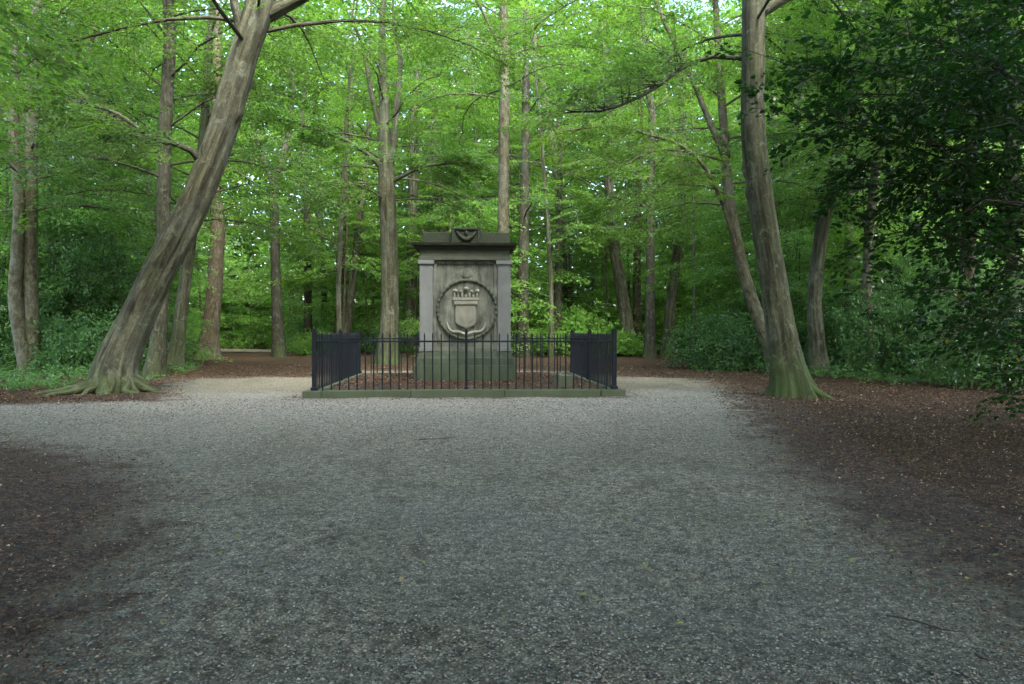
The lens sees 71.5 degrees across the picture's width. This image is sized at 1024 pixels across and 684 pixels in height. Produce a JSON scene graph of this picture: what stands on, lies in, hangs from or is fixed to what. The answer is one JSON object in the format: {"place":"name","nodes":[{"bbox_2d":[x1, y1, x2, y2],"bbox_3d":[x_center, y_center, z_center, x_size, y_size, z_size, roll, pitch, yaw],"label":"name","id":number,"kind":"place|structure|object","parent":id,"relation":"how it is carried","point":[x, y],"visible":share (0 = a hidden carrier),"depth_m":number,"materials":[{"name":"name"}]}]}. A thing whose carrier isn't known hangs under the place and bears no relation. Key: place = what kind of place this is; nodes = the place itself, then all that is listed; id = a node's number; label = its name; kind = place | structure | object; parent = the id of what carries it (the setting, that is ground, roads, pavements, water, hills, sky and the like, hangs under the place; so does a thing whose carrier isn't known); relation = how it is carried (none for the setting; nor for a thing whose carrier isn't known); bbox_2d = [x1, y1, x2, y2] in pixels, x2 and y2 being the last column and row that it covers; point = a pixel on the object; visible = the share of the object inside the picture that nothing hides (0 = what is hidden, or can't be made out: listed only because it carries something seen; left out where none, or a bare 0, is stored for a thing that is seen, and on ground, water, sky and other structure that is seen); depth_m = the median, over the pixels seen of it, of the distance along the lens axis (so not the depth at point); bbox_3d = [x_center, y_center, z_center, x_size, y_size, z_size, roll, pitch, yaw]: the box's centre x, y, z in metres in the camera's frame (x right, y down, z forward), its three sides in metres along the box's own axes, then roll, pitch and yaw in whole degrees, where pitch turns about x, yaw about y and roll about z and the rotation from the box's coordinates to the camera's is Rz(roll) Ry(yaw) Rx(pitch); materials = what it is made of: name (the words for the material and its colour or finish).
{"place":"outdoors","nodes":[
{"label":"outdoors","id":0,"kind":"place"},
{"bbox_2d":[8,0,745,303],"label":"sky","id":1,"kind":"structure","parent":0,"point":[705,8],"materials":[{"name":"white"}]},
{"bbox_2d":[0,369,1023,683],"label":"gravel path","id":2,"kind":"structure","parent":0,"point":[236,389],"depth_m":4.43,"materials":[{"name":"grey gravel"}]},
{"bbox_2d":[0,336,1023,519],"bbox_3d":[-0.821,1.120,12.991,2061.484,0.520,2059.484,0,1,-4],"label":"ground","id":3,"kind":"structure","parent":0,"point":[241,359],"depth_m":11.21,"materials":[{"name":"soil"}]},
{"bbox_2d":[0,361,89,390],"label":"ground herbs","id":4,"kind":"object","parent":3,"relation":"on","point":[17,383],"visible":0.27,"depth_m":18.31,"materials":[{"name":"green plant"}]},
{"bbox_2d":[0,0,101,214],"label":"forest tree","id":5,"kind":"object","parent":3,"relation":"on","point":[4,115],"visible":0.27,"depth_m":16.73,"materials":[{"name":"green plant"}]},
{"bbox_2d":[0,214,112,370],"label":"laurel shrub","id":6,"kind":"object","parent":3,"relation":"on","point":[67,269],"visible":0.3,"depth_m":23.90,"materials":[{"name":"green plant"}]},
{"bbox_2d":[0,93,133,356],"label":"sapling","id":7,"kind":"object","parent":3,"relation":"on","point":[7,193],"visible":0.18,"depth_m":25.49,"materials":[{"name":"green plant"}]},
{"bbox_2d":[0,0,141,124],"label":"forest tree","id":8,"kind":"object","parent":3,"relation":"on","point":[56,67],"visible":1,"depth_m":9.33,"materials":[{"name":"green plant"}]},
{"bbox_2d":[0,174,145,371],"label":"sapling","id":9,"kind":"object","parent":3,"relation":"on","point":[5,247],"visible":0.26,"depth_m":24.35,"materials":[{"name":"green plant"}]},
{"bbox_2d":[24,306,149,374],"bbox_3d":[-12.879,0.020,22.052,3.826,2.448,3.034,0,1,-4],"label":"laurel shrub","id":10,"kind":"object","parent":3,"relation":"on","point":[87,340],"visible":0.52,"depth_m":21.47,"materials":[{"name":"green plant"}]},
{"bbox_2d":[0,0,183,301],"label":"tree","id":11,"kind":"object","parent":3,"relation":"on","point":[91,40],"visible":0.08,"depth_m":32.75,"materials":[{"name":"green plant"}]},
{"bbox_2d":[0,0,196,294],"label":"forest tree","id":12,"kind":"object","parent":3,"relation":"on","point":[106,198],"visible":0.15,"depth_m":28.26,"materials":[{"name":"green plant"}]},
{"bbox_2d":[0,1,200,307],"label":"forest tree","id":13,"kind":"object","parent":3,"relation":"on","point":[93,108],"visible":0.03,"depth_m":36.54,"materials":[{"name":"green plant"}]},
{"bbox_2d":[0,174,203,372],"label":"laurel shrub","id":14,"kind":"object","parent":3,"relation":"on","point":[114,287],"visible":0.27,"depth_m":24.84,"materials":[{"name":"green plant"}]},
{"bbox_2d":[0,0,213,373],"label":"twin stemmed tree","id":15,"kind":"object","parent":3,"relation":"on","point":[23,300],"visible":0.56,"depth_m":22.05,"materials":[{"name":"green plant"}]},
{"bbox_2d":[2,119,214,362],"bbox_3d":[-15.718,-3.995,27.841,7.691,10.219,7.447,0,1,12],"label":"sapling","id":16,"kind":"object","parent":3,"relation":"on","point":[149,247],"visible":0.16,"depth_m":27.26,"materials":[{"name":"green plant"}]},
{"bbox_2d":[0,0,265,351],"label":"forest tree","id":17,"kind":"object","parent":3,"relation":"on","point":[231,296],"visible":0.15,"depth_m":37.94,"materials":[{"name":"green plant"}]},
{"bbox_2d":[52,0,220,242],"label":"forest tree","id":18,"kind":"object","parent":3,"relation":"on","point":[196,145],"visible":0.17,"depth_m":31.98,"materials":[{"name":"green plant"}]},
{"bbox_2d":[48,171,232,362],"bbox_3d":[-15.837,-3.039,30.106,6.713,8.814,6.901,0,1,6],"label":"sapling","id":19,"kind":"object","parent":3,"relation":"on","point":[194,284],"visible":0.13,"depth_m":31.02,"materials":[{"name":"green plant"}]},
{"bbox_2d":[0,0,351,377],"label":"tree","id":20,"kind":"object","parent":3,"relation":"on","point":[156,361],"visible":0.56,"depth_m":20.28,"materials":[{"name":"green plant"}]},
{"bbox_2d":[0,0,373,370],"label":"tree","id":21,"kind":"object","parent":3,"relation":"on","point":[176,352],"visible":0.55,"depth_m":23.80,"materials":[{"name":"green plant"}]},
{"bbox_2d":[172,240,265,342],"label":"sapling","id":22,"kind":"object","parent":3,"relation":"on","point":[223,318],"visible":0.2,"depth_m":60.45,"materials":[{"name":"green plant"}]},
{"bbox_2d":[124,0,315,358],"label":"tree","id":23,"kind":"object","parent":3,"relation":"on","point":[212,310],"visible":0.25,"depth_m":35.63,"materials":[{"name":"green plant"}]},
{"bbox_2d":[195,224,271,346],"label":"sapling","id":24,"kind":"object","parent":3,"relation":"on","point":[229,251],"visible":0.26,"depth_m":65.72,"materials":[{"name":"green plant"}]},
{"bbox_2d":[199,249,301,348],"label":"sapling","id":25,"kind":"object","parent":3,"relation":"on","point":[245,320],"visible":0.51,"depth_m":59.47,"materials":[{"name":"green plant"}]},
{"bbox_2d":[144,0,378,356],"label":"tree","id":26,"kind":"object","parent":3,"relation":"on","point":[278,347],"visible":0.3,"depth_m":37.72,"materials":[{"name":"green plant"}]},
{"bbox_2d":[238,227,331,348],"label":"sapling","id":27,"kind":"object","parent":3,"relation":"on","point":[250,329],"visible":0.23,"depth_m":59.63,"materials":[{"name":"green plant"}]},
{"bbox_2d":[0,0,575,396],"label":"hornbeam tree","id":28,"kind":"object","parent":3,"relation":"on","point":[115,367],"visible":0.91,"depth_m":15.12,"materials":[{"name":"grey plant"}]},
{"bbox_2d":[227,9,371,339],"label":"tree","id":29,"kind":"object","parent":3,"relation":"on","point":[307,322],"visible":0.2,"depth_m":45.74,"materials":[{"name":"green plant"}]},
{"bbox_2d":[221,33,405,329],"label":"forest tree","id":30,"kind":"object","parent":3,"relation":"on","point":[263,273],"visible":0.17,"depth_m":52.82,"materials":[{"name":"green plant"}]},
{"bbox_2d":[270,242,364,335],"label":"sapling","id":31,"kind":"object","parent":3,"relation":"on","point":[298,321],"visible":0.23,"depth_m":52.34,"materials":[{"name":"green plant"}]},
{"bbox_2d":[282,196,399,353],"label":"sapling","id":32,"kind":"object","parent":3,"relation":"on","point":[305,285],"visible":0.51,"depth_m":43.26,"materials":[{"name":"green plant"}]},
{"bbox_2d":[291,101,400,333],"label":"forest tree","id":33,"kind":"object","parent":3,"relation":"on","point":[347,219],"visible":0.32,"depth_m":39.02,"materials":[{"name":"green plant"}]},
{"bbox_2d":[264,0,433,332],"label":"forest tree","id":34,"kind":"object","parent":3,"relation":"on","point":[338,283],"visible":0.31,"depth_m":31.52,"materials":[{"name":"green plant"}]},
{"bbox_2d":[275,26,438,333],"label":"tree","id":35,"kind":"object","parent":3,"relation":"on","point":[348,173],"visible":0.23,"depth_m":43.73,"materials":[{"name":"green plant"}]},
{"bbox_2d":[227,0,496,333],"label":"forest tree","id":36,"kind":"object","parent":3,"relation":"on","point":[352,276],"visible":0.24,"depth_m":41.23,"materials":[{"name":"green plant"}]},
{"bbox_2d":[238,0,512,363],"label":"tree","id":37,"kind":"object","parent":3,"relation":"on","point":[384,160],"visible":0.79,"depth_m":28.64,"materials":[{"name":"green plant"}]},
{"bbox_2d":[347,195,455,351],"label":"sapling","id":38,"kind":"object","parent":3,"relation":"on","point":[374,293],"visible":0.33,"depth_m":41.77,"materials":[{"name":"green plant"}]},
{"bbox_2d":[330,0,487,352],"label":"tree","id":39,"kind":"object","parent":3,"relation":"on","point":[412,188],"visible":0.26,"depth_m":41.65,"materials":[{"name":"green plant"}]},
{"bbox_2d":[358,209,466,340],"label":"sapling","id":40,"kind":"object","parent":3,"relation":"on","point":[401,275],"visible":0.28,"depth_m":38.79,"materials":[{"name":"green plant"}]},
{"bbox_2d":[357,51,495,281],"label":"tree","id":41,"kind":"object","parent":3,"relation":"on","point":[407,115],"visible":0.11,"depth_m":51.64,"materials":[{"name":"green plant"}]},
{"bbox_2d":[317,0,563,258],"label":"forest tree","id":42,"kind":"object","parent":3,"relation":"on","point":[439,198],"visible":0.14,"depth_m":45.71,"materials":[{"name":"green plant"}]},
{"bbox_2d":[394,125,497,266],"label":"forest tree","id":43,"kind":"object","parent":3,"relation":"on","point":[435,188],"visible":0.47,"depth_m":37.96,"materials":[{"name":"green plant"}]},
{"bbox_2d":[333,0,581,279],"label":"forest tree","id":44,"kind":"object","parent":3,"relation":"on","point":[542,260],"visible":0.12,"depth_m":51.54,"materials":[{"name":"green plant"}]},
{"bbox_2d":[302,372,625,398],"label":"stone kerb","id":45,"kind":"structure","parent":3,"relation":"on","point":[445,393],"depth_m":14.12,"materials":[{"name":"grey stone"}]},
{"bbox_2d":[311,328,617,390],"bbox_3d":[-1.100,0.302,17.146,6.116,1.254,5.976,0,1,-4],"label":"iron railing","id":46,"kind":"object","parent":45,"relation":"on","point":[586,349],"visible":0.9,"depth_m":14.39,"materials":[{"name":"black metal"}]},
{"bbox_2d":[412,227,517,380],"bbox_3d":[-1.126,-0.862,17.153,2.427,3.594,1.640,0,1,-4],"label":"monument","id":47,"kind":"object","parent":3,"relation":"on","point":[465,278],"visible":0.97,"depth_m":16.49,"materials":[{"name":"stone"}]},
{"bbox_2d":[393,0,539,230],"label":"forest tree","id":48,"kind":"object","parent":3,"relation":"on","point":[445,67],"visible":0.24,"depth_m":39.95,"materials":[{"name":"green plant"}]},
{"bbox_2d":[368,18,572,315],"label":"forest tree","id":49,"kind":"object","parent":3,"relation":"on","point":[541,289],"visible":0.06,"depth_m":54.82,"materials":[{"name":"green plant"}]},
{"bbox_2d":[398,248,561,356],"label":"sapling","id":50,"kind":"object","parent":3,"relation":"on","point":[512,309],"visible":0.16,"depth_m":35.22,"materials":[{"name":"green plant"}]},
{"bbox_2d":[368,0,654,232],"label":"tree","id":51,"kind":"object","parent":3,"relation":"on","point":[503,189],"visible":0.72,"depth_m":23.79,"materials":[{"name":"green plant"}]},
{"bbox_2d":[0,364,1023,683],"bbox_3d":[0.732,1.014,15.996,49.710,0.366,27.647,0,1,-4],"label":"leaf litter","id":52,"kind":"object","parent":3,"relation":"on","point":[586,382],"visible":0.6,"depth_m":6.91,"materials":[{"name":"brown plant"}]},
{"bbox_2d":[1,0,1023,346],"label":"wood","id":53,"kind":"object","parent":3,"relation":"on","point":[247,244],"visible":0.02,"depth_m":72.17,"materials":[{"name":"green plant"}]},
{"bbox_2d":[417,0,616,332],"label":"forest tree","id":54,"kind":"object","parent":3,"relation":"on","point":[516,177],"visible":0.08,"depth_m":52.78,"materials":[{"name":"green plant"}]},
{"bbox_2d":[458,18,580,200],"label":"forest tree","id":55,"kind":"object","parent":3,"relation":"on","point":[510,138],"visible":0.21,"depth_m":42.32,"materials":[{"name":"green plant"}]},
{"bbox_2d":[449,143,590,355],"bbox_3d":[-0.321,-4.389,37.340,7.995,11.266,7.777,1,1,38],"label":"sapling","id":56,"kind":"object","parent":3,"relation":"on","point":[532,249],"visible":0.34,"depth_m":36.45,"materials":[{"name":"green plant"}]},
{"bbox_2d":[415,0,649,357],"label":"tree","id":57,"kind":"object","parent":3,"relation":"on","point":[524,207],"visible":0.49,"depth_m":35.70,"materials":[{"name":"green plant"}]},
{"bbox_2d":[457,0,622,357],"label":"forest tree","id":58,"kind":"object","parent":3,"relation":"on","point":[550,280],"visible":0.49,"depth_m":35.47,"materials":[{"name":"green plant"}]},
{"bbox_2d":[409,0,673,312],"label":"forest tree","id":59,"kind":"object","parent":3,"relation":"on","point":[566,268],"visible":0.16,"depth_m":46.80,"materials":[{"name":"green plant"}]},
{"bbox_2d":[462,1,652,355],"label":"tree","id":60,"kind":"object","parent":3,"relation":"on","point":[559,235],"visible":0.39,"depth_m":37.76,"materials":[{"name":"green plant"}]},
{"bbox_2d":[511,295,620,353],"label":"undergrowth bush","id":61,"kind":"object","parent":3,"relation":"on","point":[547,311],"visible":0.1,"depth_m":39.15,"materials":[{"name":"green plant"}]},
{"bbox_2d":[509,167,635,335],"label":"sapling","id":62,"kind":"object","parent":3,"relation":"on","point":[609,308],"visible":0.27,"depth_m":42.69,"materials":[{"name":"green plant"}]},
{"bbox_2d":[526,298,643,356],"bbox_3d":[3.905,-0.639,38.062,6.781,3.491,7.340,0,1,12],"label":"undergrowth bush","id":63,"kind":"object","parent":3,"relation":"on","point":[583,325],"visible":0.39,"depth_m":37.25,"materials":[{"name":"green plant"}]},
{"bbox_2d":[540,231,644,332],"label":"sapling","id":64,"kind":"object","parent":3,"relation":"on","point":[592,285],"visible":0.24,"depth_m":47.25,"materials":[{"name":"green plant"}]},
{"bbox_2d":[567,139,655,331],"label":"forest tree","id":65,"kind":"object","parent":3,"relation":"on","point":[606,257],"visible":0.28,"depth_m":41.52,"materials":[{"name":"green plant"}]},
{"bbox_2d":[529,0,711,354],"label":"tree","id":66,"kind":"object","parent":3,"relation":"on","point":[624,311],"visible":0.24,"depth_m":39.65,"materials":[{"name":"green plant"}]},
{"bbox_2d":[574,248,691,351],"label":"sapling","id":67,"kind":"object","parent":3,"relation":"on","point":[603,291],"visible":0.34,"depth_m":42.93,"materials":[{"name":"green plant"}]},
{"bbox_2d":[546,0,740,357],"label":"tree","id":68,"kind":"object","parent":3,"relation":"on","point":[650,349],"visible":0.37,"depth_m":35.74,"materials":[{"name":"green plant"}]},
{"bbox_2d":[568,0,740,340],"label":"tree","id":69,"kind":"object","parent":3,"relation":"on","point":[637,299],"visible":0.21,"depth_m":41.73,"materials":[{"name":"green plant"}]},
{"bbox_2d":[563,0,768,298],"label":"forest tree","id":70,"kind":"object","parent":3,"relation":"on","point":[666,104],"visible":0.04,"depth_m":64.56,"materials":[{"name":"green plant"}]},
{"bbox_2d":[608,223,729,351],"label":"sapling","id":71,"kind":"object","parent":3,"relation":"on","point":[661,276],"visible":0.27,"depth_m":43.35,"materials":[{"name":"green plant"}]},
{"bbox_2d":[601,0,740,354],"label":"tree","id":72,"kind":"object","parent":3,"relation":"on","point":[670,309],"visible":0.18,"depth_m":39.71,"materials":[{"name":"green plant"}]},
{"bbox_2d":[582,0,771,331],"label":"forest tree","id":73,"kind":"object","parent":3,"relation":"on","point":[707,33],"visible":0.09,"depth_m":51.20,"materials":[{"name":"green plant"}]},
{"bbox_2d":[624,83,746,353],"bbox_3d":[8.996,-6.433,36.718,6.530,14.744,5.929,0,1,-28],"label":"forest tree","id":74,"kind":"object","parent":3,"relation":"on","point":[694,254],"visible":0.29,"depth_m":36.23,"materials":[{"name":"green plant"}]},
{"bbox_2d":[632,183,755,350],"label":"sapling","id":75,"kind":"object","parent":3,"relation":"on","point":[679,283],"visible":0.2,"depth_m":43.70,"materials":[{"name":"green plant"}]},
{"bbox_2d":[466,0,950,399],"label":"beech tree","id":76,"kind":"object","parent":3,"relation":"on","point":[790,375],"visible":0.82,"depth_m":14.04,"materials":[{"name":"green plant"}]},
{"bbox_2d":[656,306,764,371],"bbox_3d":[7.469,-0.060,24.961,4.458,2.494,3.789,0,1,-4],"label":"holly shrub","id":77,"kind":"object","parent":3,"relation":"on","point":[721,340],"visible":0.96,"depth_m":24.61,"materials":[{"name":"green plant"}]},
{"bbox_2d":[523,0,929,372],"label":"tree","id":78,"kind":"object","parent":3,"relation":"on","point":[727,204],"visible":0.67,"depth_m":22.27,"materials":[{"name":"green plant"}]},
{"bbox_2d":[698,253,807,365],"bbox_3d":[9.778,-1.192,27.853,4.935,4.566,4.224,0,1,-4],"label":"holly shrub","id":79,"kind":"object","parent":3,"relation":"on","point":[742,307],"visible":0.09,"depth_m":27.80,"materials":[{"name":"green plant"}]},
{"bbox_2d":[679,151,840,357],"bbox_3d":[9.838,-3.082,28.375,6.212,8.305,6.014,1,1,34],"label":"sapling","id":80,"kind":"object","parent":3,"relation":"on","point":[718,273],"visible":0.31,"depth_m":28.36,"materials":[{"name":"green plant"}]},
{"bbox_2d":[695,199,842,346],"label":"sapling","id":81,"kind":"object","parent":3,"relation":"on","point":[745,233],"visible":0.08,"depth_m":34.70,"materials":[{"name":"green plant"}]},
{"bbox_2d":[665,129,873,333],"bbox_3d":[11.540,-4.199,31.728,8.842,10.548,9.132,0,1,26],"label":"sapling","id":82,"kind":"object","parent":3,"relation":"on","point":[708,261],"visible":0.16,"depth_m":31.21,"materials":[{"name":"green plant"}]},
{"bbox_2d":[642,0,899,340],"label":"forest tree","id":83,"kind":"object","parent":3,"relation":"on","point":[720,294],"visible":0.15,"depth_m":31.30,"materials":[{"name":"green plant"}]},
{"bbox_2d":[661,0,887,268],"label":"forest tree","id":84,"kind":"object","parent":3,"relation":"on","point":[709,3],"visible":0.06,"depth_m":40.12,"materials":[{"name":"green plant"}]},
{"bbox_2d":[682,0,895,287],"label":"tree","id":85,"kind":"object","parent":3,"relation":"on","point":[736,193],"visible":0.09,"depth_m":33.80,"materials":[{"name":"green plant"}]},
{"bbox_2d":[757,250,838,364],"bbox_3d":[10.373,-1.155,26.093,3.358,4.468,3.300,0,1,-4],"label":"holly shrub","id":86,"kind":"object","parent":3,"relation":"on","point":[801,334],"visible":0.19,"depth_m":25.57,"materials":[{"name":"green plant"}]},
{"bbox_2d":[725,184,888,366],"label":"sapling","id":87,"kind":"object","parent":3,"relation":"on","point":[800,237],"visible":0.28,"depth_m":25.23,"materials":[{"name":"green plant"}]},
{"bbox_2d":[651,0,1022,373],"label":"beech tree","id":88,"kind":"object","parent":3,"relation":"on","point":[817,352],"visible":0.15,"depth_m":22.29,"materials":[{"name":"green plant"}]},
{"bbox_2d":[797,280,903,370],"bbox_3d":[11.237,-0.572,24.061,3.756,3.431,3.640,0,1,-4],"label":"holly shrub","id":89,"kind":"object","parent":3,"relation":"on","point":[839,300],"visible":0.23,"depth_m":23.74,"materials":[{"name":"green plant"}]},
{"bbox_2d":[686,0,1022,360],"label":"tree","id":90,"kind":"object","parent":3,"relation":"on","point":[866,265],"visible":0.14,"depth_m":21.87,"materials":[{"name":"green plant"}]},
{"bbox_2d":[688,353,1021,386],"bbox_3d":[20.886,0.482,36.765,20.226,0.921,44.748,1,1,43],"label":"ground ivy","id":91,"kind":"object","parent":3,"relation":"on","point":[889,377],"visible":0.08,"depth_m":19.60,"materials":[{"name":"green plant"}]},
{"bbox_2d":[706,0,1023,426],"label":"holly tree","id":92,"kind":"object","parent":3,"relation":"on","point":[996,122],"visible":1,"depth_m":8.04,"materials":[{"name":"green plant"}]},
{"bbox_2d":[738,0,993,354],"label":"tree","id":93,"kind":"object","parent":3,"relation":"on","point":[847,275],"visible":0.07,"depth_m":29.81,"materials":[{"name":"green plant"}]},
{"bbox_2d":[778,115,960,360],"bbox_3d":[12.867,-3.302,25.873,6.581,8.833,6.797,-1,1,-42],"label":"sapling","id":94,"kind":"object","parent":3,"relation":"on","point":[801,263],"visible":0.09,"depth_m":25.96,"materials":[{"name":"green plant"}]},
{"bbox_2d":[776,114,984,338],"bbox_3d":[14.423,-3.873,28.490,8.612,10.026,8.895,0,1,5],"label":"sapling","id":95,"kind":"object","parent":3,"relation":"on","point":[831,264],"visible":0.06,"depth_m":27.77,"materials":[{"name":"green plant"}]},
{"bbox_2d":[765,0,1023,381],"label":"tree","id":96,"kind":"object","parent":3,"relation":"on","point":[969,274],"visible":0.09,"depth_m":18.80,"materials":[{"name":"green plant"}]},
{"bbox_2d":[770,4,1023,216],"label":"forest tree","id":97,"kind":"object","parent":3,"relation":"on","point":[888,81],"visible":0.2,"depth_m":16.55,"materials":[{"name":"green plant"}]},
{"bbox_2d":[826,276,968,378],"bbox_3d":[10.810,-0.363,19.936,3.944,3.057,3.507,0,1,-4],"label":"holly shrub","id":98,"kind":"object","parent":3,"relation":"on","point":[885,332],"visible":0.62,"depth_m":19.76,"materials":[{"name":"green plant"}]},
{"bbox_2d":[791,0,1023,379],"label":"tree","id":99,"kind":"object","parent":3,"relation":"on","point":[1007,144],"visible":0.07,"depth_m":18.79,"materials":[{"name":"green plant"}]},
{"bbox_2d":[834,200,1023,372],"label":"holly shrub","id":100,"kind":"object","parent":3,"relation":"on","point":[932,271],"visible":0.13,"depth_m":22.00,"materials":[{"name":"green plant"}]},
{"bbox_2d":[904,250,1023,390],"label":"holly shrub","id":101,"kind":"object","parent":3,"relation":"on","point":[959,372],"visible":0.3,"depth_m":16.55,"materials":[{"name":"green plant"}]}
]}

